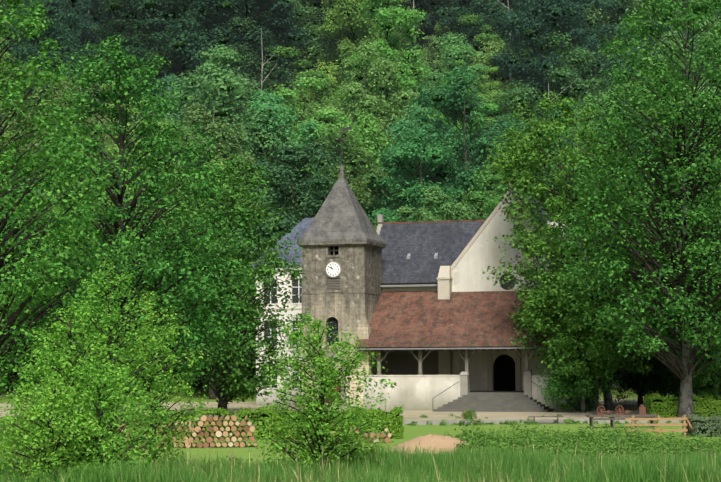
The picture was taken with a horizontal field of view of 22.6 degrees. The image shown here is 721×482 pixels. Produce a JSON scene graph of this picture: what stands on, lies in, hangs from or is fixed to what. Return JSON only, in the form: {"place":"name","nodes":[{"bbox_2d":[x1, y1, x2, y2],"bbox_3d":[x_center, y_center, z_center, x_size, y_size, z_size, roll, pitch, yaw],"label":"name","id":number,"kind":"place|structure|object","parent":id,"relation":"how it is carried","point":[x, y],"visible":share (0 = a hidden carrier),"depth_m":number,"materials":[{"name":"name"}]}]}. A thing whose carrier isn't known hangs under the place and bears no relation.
{"place":"outdoors","nodes":[
{"label":"outdoors","id":0,"kind":"place"},
{"bbox_2d":[0,399,646,419],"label":"forecourt gravel","id":1,"kind":"structure","parent":0,"point":[405,414],"depth_m":138.89,"materials":[{"name":"beige gravel"}]},
{"bbox_2d":[135,152,309,409],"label":"tree","id":2,"kind":"object","parent":1,"relation":"on","point":[224,393],"visible":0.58,"depth_m":136.60,"materials":[{"name":"green plant"}]},
{"bbox_2d":[252,121,598,411],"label":"church","id":3,"kind":"structure","parent":1,"relation":"on","point":[422,309],"depth_m":149.37,"materials":[{"name":"paint"}]},
{"bbox_2d":[511,269,632,412],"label":"tree","id":4,"kind":"object","parent":1,"relation":"on","point":[594,357],"visible":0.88,"depth_m":137.58,"materials":[{"name":"green plant"}]},
{"bbox_2d":[531,355,621,408],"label":"shrub","id":5,"kind":"object","parent":1,"relation":"on","point":[559,385],"visible":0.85,"depth_m":138.78,"materials":[{"name":"green plant"}]},
{"bbox_2d":[482,91,698,410],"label":"tree","id":6,"kind":"object","parent":1,"relation":"on","point":[532,242],"visible":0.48,"depth_m":141.65,"materials":[{"name":"green plant"}]},
{"bbox_2d":[531,0,720,417],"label":"tree","id":7,"kind":"object","parent":1,"relation":"on","point":[681,244],"visible":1,"depth_m":124.30,"materials":[{"name":"green plant"}]},
{"bbox_2d":[615,275,675,406],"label":"tree","id":8,"kind":"object","parent":1,"relation":"on","point":[640,385],"visible":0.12,"depth_m":149.31,"materials":[{"name":"green plant"}]},
{"bbox_2d":[612,364,678,404],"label":"shrub","id":9,"kind":"object","parent":1,"relation":"on","point":[655,381],"visible":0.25,"depth_m":152.44,"materials":[{"name":"green plant"}]},
{"bbox_2d":[638,123,720,394],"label":"tree","id":10,"kind":"object","parent":1,"relation":"on","point":[701,209],"visible":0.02,"depth_m":153.18,"materials":[{"name":"green plant"}]},
{"bbox_2d":[660,268,720,397],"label":"tree","id":11,"kind":"object","parent":1,"relation":"on","point":[700,381],"visible":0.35,"depth_m":140.17,"materials":[{"name":"green plant"}]},
{"bbox_2d":[0,442,720,481],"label":"reed grass","id":12,"kind":"structure","parent":0,"point":[596,472],"depth_m":56.14,"materials":[{"name":"green plant"}]},
{"bbox_2d":[0,0,720,466],"bbox_3d":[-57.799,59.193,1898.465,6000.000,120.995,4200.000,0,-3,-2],"label":"ground","id":13,"kind":"structure","parent":0,"point":[244,454],"depth_m":109.81,"materials":[{"name":"green plant"}]},
{"bbox_2d":[0,170,49,378],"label":"forest tree","id":14,"kind":"object","parent":13,"relation":"on","point":[22,187],"depth_m":186.36,"materials":[{"name":"green plant"}]},
{"bbox_2d":[0,129,59,362],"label":"forest tree","id":15,"kind":"object","parent":13,"relation":"on","point":[7,136],"visible":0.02,"depth_m":191.67,"materials":[{"name":"green plant"}]},
{"bbox_2d":[0,364,77,463],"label":"bush","id":16,"kind":"object","parent":13,"relation":"on","point":[23,393],"visible":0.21,"depth_m":62.78,"materials":[{"name":"green plant"}]},
{"bbox_2d":[5,2,86,72],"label":"forest tree","id":17,"kind":"object","parent":13,"relation":"on","point":[56,15],"depth_m":230.83,"materials":[{"name":"green plant"}]},
{"bbox_2d":[0,15,99,168],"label":"forest tree","id":18,"kind":"object","parent":13,"relation":"on","point":[24,50],"visible":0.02,"depth_m":217.78,"materials":[{"name":"green plant"}]},
{"bbox_2d":[0,0,101,118],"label":"forest tree","id":19,"kind":"object","parent":13,"relation":"on","point":[69,18],"visible":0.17,"depth_m":223.47,"materials":[{"name":"green plant"}]},
{"bbox_2d":[18,17,92,184],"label":"forest tree","id":20,"kind":"object","parent":13,"relation":"on","point":[54,32],"visible":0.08,"depth_m":211.72,"materials":[{"name":"green plant"}]},
{"bbox_2d":[0,375,122,481],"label":"bush","id":21,"kind":"object","parent":13,"relation":"on","point":[40,452],"visible":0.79,"depth_m":55.28,"materials":[{"name":"green plant"}]},
{"bbox_2d":[34,187,91,391],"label":"forest tree","id":22,"kind":"object","parent":13,"relation":"on","point":[53,210],"visible":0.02,"depth_m":177.39,"materials":[{"name":"green plant"}]},
{"bbox_2d":[0,65,143,341],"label":"forest tree","id":23,"kind":"object","parent":13,"relation":"on","point":[29,145],"visible":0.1,"depth_m":198.13,"materials":[{"name":"green plant"}]},
{"bbox_2d":[7,304,138,462],"bbox_3d":[-9.364,5.300,58.581,4.025,6.502,4.278,-1,-3,6],"label":"sapling tree","id":24,"kind":"object","parent":13,"relation":"on","point":[67,365],"visible":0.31,"depth_m":58.85,"materials":[{"name":"green plant"}]},
{"bbox_2d":[0,0,155,396],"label":"tree","id":25,"kind":"object","parent":13,"relation":"on","point":[22,265],"visible":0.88,"depth_m":98.19,"materials":[{"name":"green plant"}]},
{"bbox_2d":[66,0,103,129],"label":"forest tree","id":26,"kind":"object","parent":13,"relation":"on","point":[86,36],"visible":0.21,"depth_m":236.42,"materials":[{"name":"green plant"}]},
{"bbox_2d":[25,177,156,380],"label":"forest tree","id":27,"kind":"object","parent":13,"relation":"on","point":[109,202],"visible":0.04,"depth_m":182.81,"materials":[{"name":"green plant"}]},
{"bbox_2d":[67,0,116,41],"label":"forest tree","id":28,"kind":"object","parent":13,"relation":"on","point":[96,5],"visible":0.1,"depth_m":242.50,"materials":[{"name":"green plant"}]},
{"bbox_2d":[21,358,171,480],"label":"bush","id":29,"kind":"object","parent":13,"relation":"on","point":[99,388],"visible":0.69,"depth_m":56.14,"materials":[{"name":"green plant"}]},
{"bbox_2d":[83,25,118,128],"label":"forest tree","id":30,"kind":"object","parent":13,"relation":"on","point":[97,30],"visible":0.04,"depth_m":232.16,"materials":[{"name":"green plant"}]},
{"bbox_2d":[42,258,173,468],"bbox_3d":[-8.418,4.603,60.848,4.240,8.160,4.271,-1,-3,4],"label":"sapling tree","id":31,"kind":"object","parent":13,"relation":"on","point":[107,317],"visible":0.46,"depth_m":60.88,"materials":[{"name":"green plant"}]},
{"bbox_2d":[78,81,142,180],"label":"forest tree","id":32,"kind":"object","parent":13,"relation":"on","point":[135,114],"visible":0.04,"depth_m":211.11,"materials":[{"name":"green plant"}]},
{"bbox_2d":[0,32,261,416],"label":"tree","id":33,"kind":"object","parent":13,"relation":"on","point":[127,213],"visible":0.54,"depth_m":116.06,"materials":[{"name":"green plant"}]},
{"bbox_2d":[80,35,186,160],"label":"forest tree","id":34,"kind":"object","parent":13,"relation":"on","point":[133,50],"visible":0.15,"depth_m":219.82,"materials":[{"name":"green plant"}]},
{"bbox_2d":[84,0,195,117],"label":"forest tree","id":35,"kind":"object","parent":13,"relation":"on","point":[116,7],"visible":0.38,"depth_m":224.65,"materials":[{"name":"green plant"}]},
{"bbox_2d":[103,98,198,375],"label":"forest tree","id":36,"kind":"object","parent":13,"relation":"on","point":[113,152],"visible":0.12,"depth_m":185.40,"materials":[{"name":"green plant"}]},
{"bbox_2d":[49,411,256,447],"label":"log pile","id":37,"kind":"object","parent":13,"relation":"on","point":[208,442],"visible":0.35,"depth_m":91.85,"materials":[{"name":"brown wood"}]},
{"bbox_2d":[107,291,210,466],"bbox_3d":[-7.369,5.306,64.024,3.985,7.108,3.954,-2,-4,23],"label":"sapling tree","id":38,"kind":"object","parent":13,"relation":"on","point":[153,373],"visible":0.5,"depth_m":63.99,"materials":[{"name":"green plant"}]},
{"bbox_2d":[118,73,201,165],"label":"forest tree","id":39,"kind":"object","parent":13,"relation":"on","point":[168,82],"visible":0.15,"depth_m":215.91,"materials":[{"name":"green plant"}]},
{"bbox_2d":[107,101,263,246],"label":"forest tree","id":40,"kind":"object","parent":13,"relation":"on","point":[198,114],"visible":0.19,"depth_m":195.54,"materials":[{"name":"green plant"}]},
{"bbox_2d":[110,0,263,107],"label":"forest tree","id":41,"kind":"object","parent":13,"relation":"on","point":[178,39],"visible":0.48,"depth_m":221.96,"materials":[{"name":"green plant"}]},
{"bbox_2d":[136,90,249,176],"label":"forest tree","id":42,"kind":"object","parent":13,"relation":"on","point":[177,112],"visible":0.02,"depth_m":210.71,"materials":[{"name":"green plant"}]},
{"bbox_2d":[150,0,248,70],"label":"forest tree","id":43,"kind":"object","parent":13,"relation":"on","point":[220,22],"visible":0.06,"depth_m":226.63,"materials":[{"name":"green plant"}]},
{"bbox_2d":[161,197,255,398],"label":"forest tree","id":44,"kind":"object","parent":13,"relation":"on","point":[212,394],"visible":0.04,"depth_m":177.64,"materials":[{"name":"green plant"}]},
{"bbox_2d":[131,44,317,201],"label":"forest tree","id":45,"kind":"object","parent":13,"relation":"on","point":[213,79],"visible":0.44,"depth_m":203.99,"materials":[{"name":"green plant"}]},
{"bbox_2d":[152,156,300,381],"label":"forest tree","id":46,"kind":"object","parent":13,"relation":"on","point":[220,183],"depth_m":184.35,"materials":[{"name":"green plant"}]},
{"bbox_2d":[164,0,313,100],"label":"forest tree","id":47,"kind":"object","parent":13,"relation":"on","point":[278,21],"visible":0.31,"depth_m":225.01,"materials":[{"name":"green plant"}]},
{"bbox_2d":[209,16,281,117],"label":"forest tree","id":48,"kind":"object","parent":13,"relation":"on","point":[251,64],"visible":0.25,"depth_m":218.53,"materials":[{"name":"green plant"}]},
{"bbox_2d":[133,404,403,440],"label":"hedge","id":49,"kind":"object","parent":13,"relation":"on","point":[395,422],"visible":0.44,"depth_m":99.48,"materials":[{"name":"green plant"}]},
{"bbox_2d":[217,88,347,211],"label":"forest tree","id":50,"kind":"object","parent":13,"relation":"on","point":[268,99],"visible":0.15,"depth_m":204.50,"materials":[{"name":"green plant"}]},
{"bbox_2d":[230,0,341,103],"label":"forest tree","id":51,"kind":"object","parent":13,"relation":"on","point":[311,52],"visible":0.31,"depth_m":230.07,"materials":[{"name":"green plant"}]},
{"bbox_2d":[219,141,361,298],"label":"forest tree","id":52,"kind":"object","parent":13,"relation":"on","point":[293,165],"visible":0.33,"depth_m":178.34,"materials":[{"name":"green plant"}]},
{"bbox_2d":[239,76,357,214],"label":"forest tree","id":53,"kind":"object","parent":13,"relation":"on","point":[289,93],"visible":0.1,"depth_m":209.18,"materials":[{"name":"green plant"}]},
{"bbox_2d":[241,46,357,145],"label":"forest tree","id":54,"kind":"object","parent":13,"relation":"on","point":[294,102],"visible":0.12,"depth_m":219.67,"materials":[{"name":"green plant"}]},
{"bbox_2d":[248,307,396,468],"bbox_3d":[-1.325,5.554,61.600,5.104,6.626,4.961,-1,-4,10],"label":"sapling tree","id":55,"kind":"object","parent":13,"relation":"on","point":[328,384],"visible":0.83,"depth_m":61.20,"materials":[{"name":"green plant"}]},
{"bbox_2d":[280,162,377,229],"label":"forest tree","id":56,"kind":"object","parent":13,"relation":"on","point":[359,183],"visible":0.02,"depth_m":180.77,"materials":[{"name":"green plant"}]},
{"bbox_2d":[292,0,373,90],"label":"forest tree","id":57,"kind":"object","parent":13,"relation":"on","point":[321,19],"visible":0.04,"depth_m":236.38,"materials":[{"name":"green plant"}]},
{"bbox_2d":[288,60,378,125],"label":"forest tree","id":58,"kind":"object","parent":13,"relation":"on","point":[331,71],"visible":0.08,"depth_m":225.68,"materials":[{"name":"green plant"}]},
{"bbox_2d":[278,125,399,224],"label":"forest tree","id":59,"kind":"object","parent":13,"relation":"on","point":[355,168],"visible":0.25,"depth_m":195.80,"materials":[{"name":"green plant"}]},
{"bbox_2d":[279,108,406,215],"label":"forest tree","id":60,"kind":"object","parent":13,"relation":"on","point":[347,122],"visible":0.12,"depth_m":202.69,"materials":[{"name":"green plant"}]},
{"bbox_2d":[315,0,392,86],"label":"forest tree","id":61,"kind":"object","parent":13,"relation":"on","point":[347,19],"visible":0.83,"depth_m":227.04,"materials":[{"name":"green plant"}]},
{"bbox_2d":[295,36,426,206],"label":"forest tree","id":62,"kind":"object","parent":13,"relation":"on","point":[384,71],"visible":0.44,"depth_m":210.33,"materials":[{"name":"green plant"}]},
{"bbox_2d":[333,427,391,442],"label":"log pile","id":63,"kind":"object","parent":13,"relation":"on","point":[383,435],"visible":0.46,"depth_m":95.10,"materials":[{"name":"brown wood"}]},
{"bbox_2d":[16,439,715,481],"bbox_3d":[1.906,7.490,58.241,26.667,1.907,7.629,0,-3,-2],"label":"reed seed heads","id":64,"kind":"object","parent":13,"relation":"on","point":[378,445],"visible":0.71,"depth_m":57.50,"materials":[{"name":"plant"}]},
{"bbox_2d":[12,449,720,481],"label":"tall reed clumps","id":65,"kind":"object","parent":13,"relation":"on","point":[226,474],"visible":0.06,"depth_m":57.81,"materials":[{"name":"green plant"}]},
{"bbox_2d":[327,0,418,87],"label":"forest tree","id":66,"kind":"object","parent":13,"relation":"on","point":[398,34],"visible":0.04,"depth_m":235.85,"materials":[{"name":"green plant"}]},
{"bbox_2d":[330,0,431,169],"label":"forest tree","id":67,"kind":"object","parent":13,"relation":"on","point":[401,16],"visible":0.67,"depth_m":218.12,"materials":[{"name":"green plant"}]},
{"bbox_2d":[355,0,449,28],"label":"forest tree","id":68,"kind":"object","parent":13,"relation":"on","point":[417,3],"visible":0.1,"depth_m":244.48,"materials":[{"name":"green plant"}]},
{"bbox_2d":[357,124,469,226],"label":"forest tree","id":69,"kind":"object","parent":13,"relation":"on","point":[393,159],"visible":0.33,"depth_m":193.47,"materials":[{"name":"green plant"}]},
{"bbox_2d":[363,101,463,209],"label":"forest tree","id":70,"kind":"object","parent":13,"relation":"on","point":[424,122],"visible":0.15,"depth_m":203.40,"materials":[{"name":"green plant"}]},
{"bbox_2d":[387,434,476,453],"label":"wood chip mound","id":71,"kind":"object","parent":13,"relation":"on","point":[441,441],"visible":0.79,"depth_m":86.35,"materials":[{"name":"beige wood"}]},
{"bbox_2d":[405,8,461,64],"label":"forest tree","id":72,"kind":"object","parent":13,"relation":"on","point":[428,32],"visible":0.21,"depth_m":251.82,"materials":[{"name":"green plant"}]},
{"bbox_2d":[392,183,486,221],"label":"forest tree","id":73,"kind":"object","parent":13,"relation":"on","point":[453,211],"visible":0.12,"depth_m":179.21,"materials":[{"name":"green plant"}]},
{"bbox_2d":[417,21,462,87],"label":"forest tree","id":74,"kind":"object","parent":13,"relation":"on","point":[432,56],"visible":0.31,"depth_m":237.47,"materials":[{"name":"green plant"}]},
{"bbox_2d":[403,0,486,39],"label":"forest tree","id":75,"kind":"object","parent":13,"relation":"on","point":[441,11],"visible":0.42,"depth_m":243.07,"materials":[{"name":"green plant"}]},
{"bbox_2d":[389,31,504,125],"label":"forest tree","id":76,"kind":"object","parent":13,"relation":"on","point":[457,52],"visible":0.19,"depth_m":224.84,"materials":[{"name":"green plant"}]},
{"bbox_2d":[405,72,498,202],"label":"forest tree","id":77,"kind":"object","parent":13,"relation":"on","point":[490,107],"visible":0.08,"depth_m":213.84,"materials":[{"name":"green plant"}]},
{"bbox_2d":[437,59,485,161],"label":"forest tree","id":78,"kind":"object","parent":13,"relation":"on","point":[459,62],"visible":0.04,"depth_m":217.04,"materials":[{"name":"green plant"}]},
{"bbox_2d":[389,61,542,219],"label":"forest tree","id":79,"kind":"object","parent":13,"relation":"on","point":[447,99],"visible":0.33,"depth_m":198.81,"materials":[{"name":"green plant"}]},
{"bbox_2d":[436,0,513,121],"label":"forest tree","id":80,"kind":"object","parent":13,"relation":"on","point":[482,8],"visible":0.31,"depth_m":235.20,"materials":[{"name":"green plant"}]},
{"bbox_2d":[434,13,522,158],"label":"forest tree","id":81,"kind":"object","parent":13,"relation":"on","point":[481,38],"visible":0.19,"depth_m":230.42,"materials":[{"name":"green plant"}]},
{"bbox_2d":[451,129,505,192],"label":"forest tree","id":82,"kind":"object","parent":13,"relation":"on","point":[477,135],"visible":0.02,"depth_m":203.54,"materials":[{"name":"green plant"}]},
{"bbox_2d":[403,162,574,221],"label":"forest tree","id":83,"kind":"object","parent":13,"relation":"on","point":[478,196],"visible":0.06,"depth_m":187.19,"materials":[{"name":"green plant"}]},
{"bbox_2d":[470,66,520,164],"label":"forest tree","id":84,"kind":"object","parent":13,"relation":"on","point":[490,88],"visible":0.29,"depth_m":220.95,"materials":[{"name":"green plant"}]},
{"bbox_2d":[467,40,535,158],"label":"forest tree","id":85,"kind":"object","parent":13,"relation":"on","point":[476,59],"visible":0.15,"depth_m":226.43,"materials":[{"name":"green plant"}]},
{"bbox_2d":[481,162,529,214],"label":"forest tree","id":86,"kind":"object","parent":13,"relation":"on","point":[491,206],"visible":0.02,"depth_m":183.15,"materials":[{"name":"green plant"}]},
{"bbox_2d":[485,0,572,91],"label":"forest tree","id":87,"kind":"object","parent":13,"relation":"on","point":[501,14],"visible":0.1,"depth_m":232.24,"materials":[{"name":"green plant"}]},
{"bbox_2d":[488,0,609,122],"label":"forest tree","id":88,"kind":"object","parent":13,"relation":"on","point":[530,24],"visible":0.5,"depth_m":221.41,"materials":[{"name":"green plant"}]},
{"bbox_2d":[403,418,707,424],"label":"forecourt kerb","id":89,"kind":"structure","parent":13,"relation":"on","point":[494,421],"depth_m":117.99,"materials":[{"name":"grey concrete"}]},
{"bbox_2d":[485,29,626,169],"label":"forest tree","id":90,"kind":"object","parent":13,"relation":"on","point":[580,62],"visible":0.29,"depth_m":218.17,"materials":[{"name":"green plant"}]},
{"bbox_2d":[405,417,720,425],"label":"forecourt edge plants","id":91,"kind":"object","parent":13,"relation":"on","point":[567,421],"visible":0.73,"depth_m":117.20,"materials":[{"name":"green plant"}]},
{"bbox_2d":[502,0,632,103],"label":"forest tree","id":92,"kind":"object","parent":13,"relation":"on","point":[615,8],"visible":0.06,"depth_m":231.75,"materials":[{"name":"green plant"}]},
{"bbox_2d":[496,102,661,234],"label":"forest tree","id":93,"kind":"object","parent":13,"relation":"on","point":[556,116],"visible":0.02,"depth_m":192.26,"materials":[{"name":"green plant"}]},
{"bbox_2d":[443,420,720,459],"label":"weeds","id":94,"kind":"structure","parent":13,"relation":"on","point":[589,443],"depth_m":83.63,"materials":[{"name":"green plant"}]},
{"bbox_2d":[563,374,615,411],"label":"shrub","id":95,"kind":"object","parent":13,"relation":"on","point":[587,399],"visible":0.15,"depth_m":140.46,"materials":[{"name":"green plant"}]},
{"bbox_2d":[542,78,668,177],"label":"forest tree","id":96,"kind":"object","parent":13,"relation":"on","point":[606,109],"visible":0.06,"depth_m":205.81,"materials":[{"name":"green plant"}]},
{"bbox_2d":[586,404,657,427],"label":"picnic table","id":97,"kind":"object","parent":13,"relation":"on","point":[641,412],"visible":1,"depth_m":111.40,"materials":[{"name":"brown wood"}]},
{"bbox_2d":[563,0,682,100],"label":"forest tree","id":98,"kind":"object","parent":13,"relation":"on","point":[593,20],"visible":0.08,"depth_m":233.26,"materials":[{"name":"green plant"}]},
{"bbox_2d":[597,21,648,105],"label":"forest tree","id":99,"kind":"object","parent":13,"relation":"on","point":[606,64],"visible":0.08,"depth_m":220.67,"materials":[{"name":"green plant"}]},
{"bbox_2d":[568,106,716,271],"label":"forest tree","id":100,"kind":"object","parent":13,"relation":"on","point":[651,148],"visible":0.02,"depth_m":180.61,"materials":[{"name":"green plant"}]},
{"bbox_2d":[625,415,693,436],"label":"timber fence","id":101,"kind":"object","parent":13,"relation":"on","point":[683,424],"visible":0.73,"depth_m":99.53,"materials":[{"name":"brown wood"}]},
{"bbox_2d":[632,22,704,127],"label":"forest tree","id":102,"kind":"object","parent":13,"relation":"on","point":[666,31],"visible":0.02,"depth_m":229.76,"materials":[{"name":"green plant"}]},
{"bbox_2d":[628,17,720,141],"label":"forest tree","id":103,"kind":"object","parent":13,"relation":"on","point":[698,38],"visible":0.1,"depth_m":212.98,"materials":[{"name":"green plant"}]},
{"bbox_2d":[635,0,720,69],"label":"forest tree","id":104,"kind":"object","parent":13,"relation":"on","point":[690,1],"depth_m":236.48,"materials":[{"name":"green plant"}]},
{"bbox_2d":[641,299,720,396],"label":"tree","id":105,"kind":"object","parent":13,"relation":"on","point":[669,373],"visible":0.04,"depth_m":145.23,"materials":[{"name":"green plant"}]},
{"bbox_2d":[643,391,720,417],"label":"hedge","id":106,"kind":"object","parent":13,"relation":"on","point":[663,406],"visible":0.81,"depth_m":125.31,"materials":[{"name":"green plant"}]},
{"bbox_2d":[681,408,720,436],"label":"hedge","id":107,"kind":"object","parent":13,"relation":"on","point":[710,426],"visible":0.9,"depth_m":99.27,"materials":[{"name":"green plant"}]},
{"bbox_2d":[133,449,666,481],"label":"sedge grass","id":108,"kind":"structure","parent":0,"point":[328,474],"depth_m":57.63,"materials":[{"name":"green plant"}]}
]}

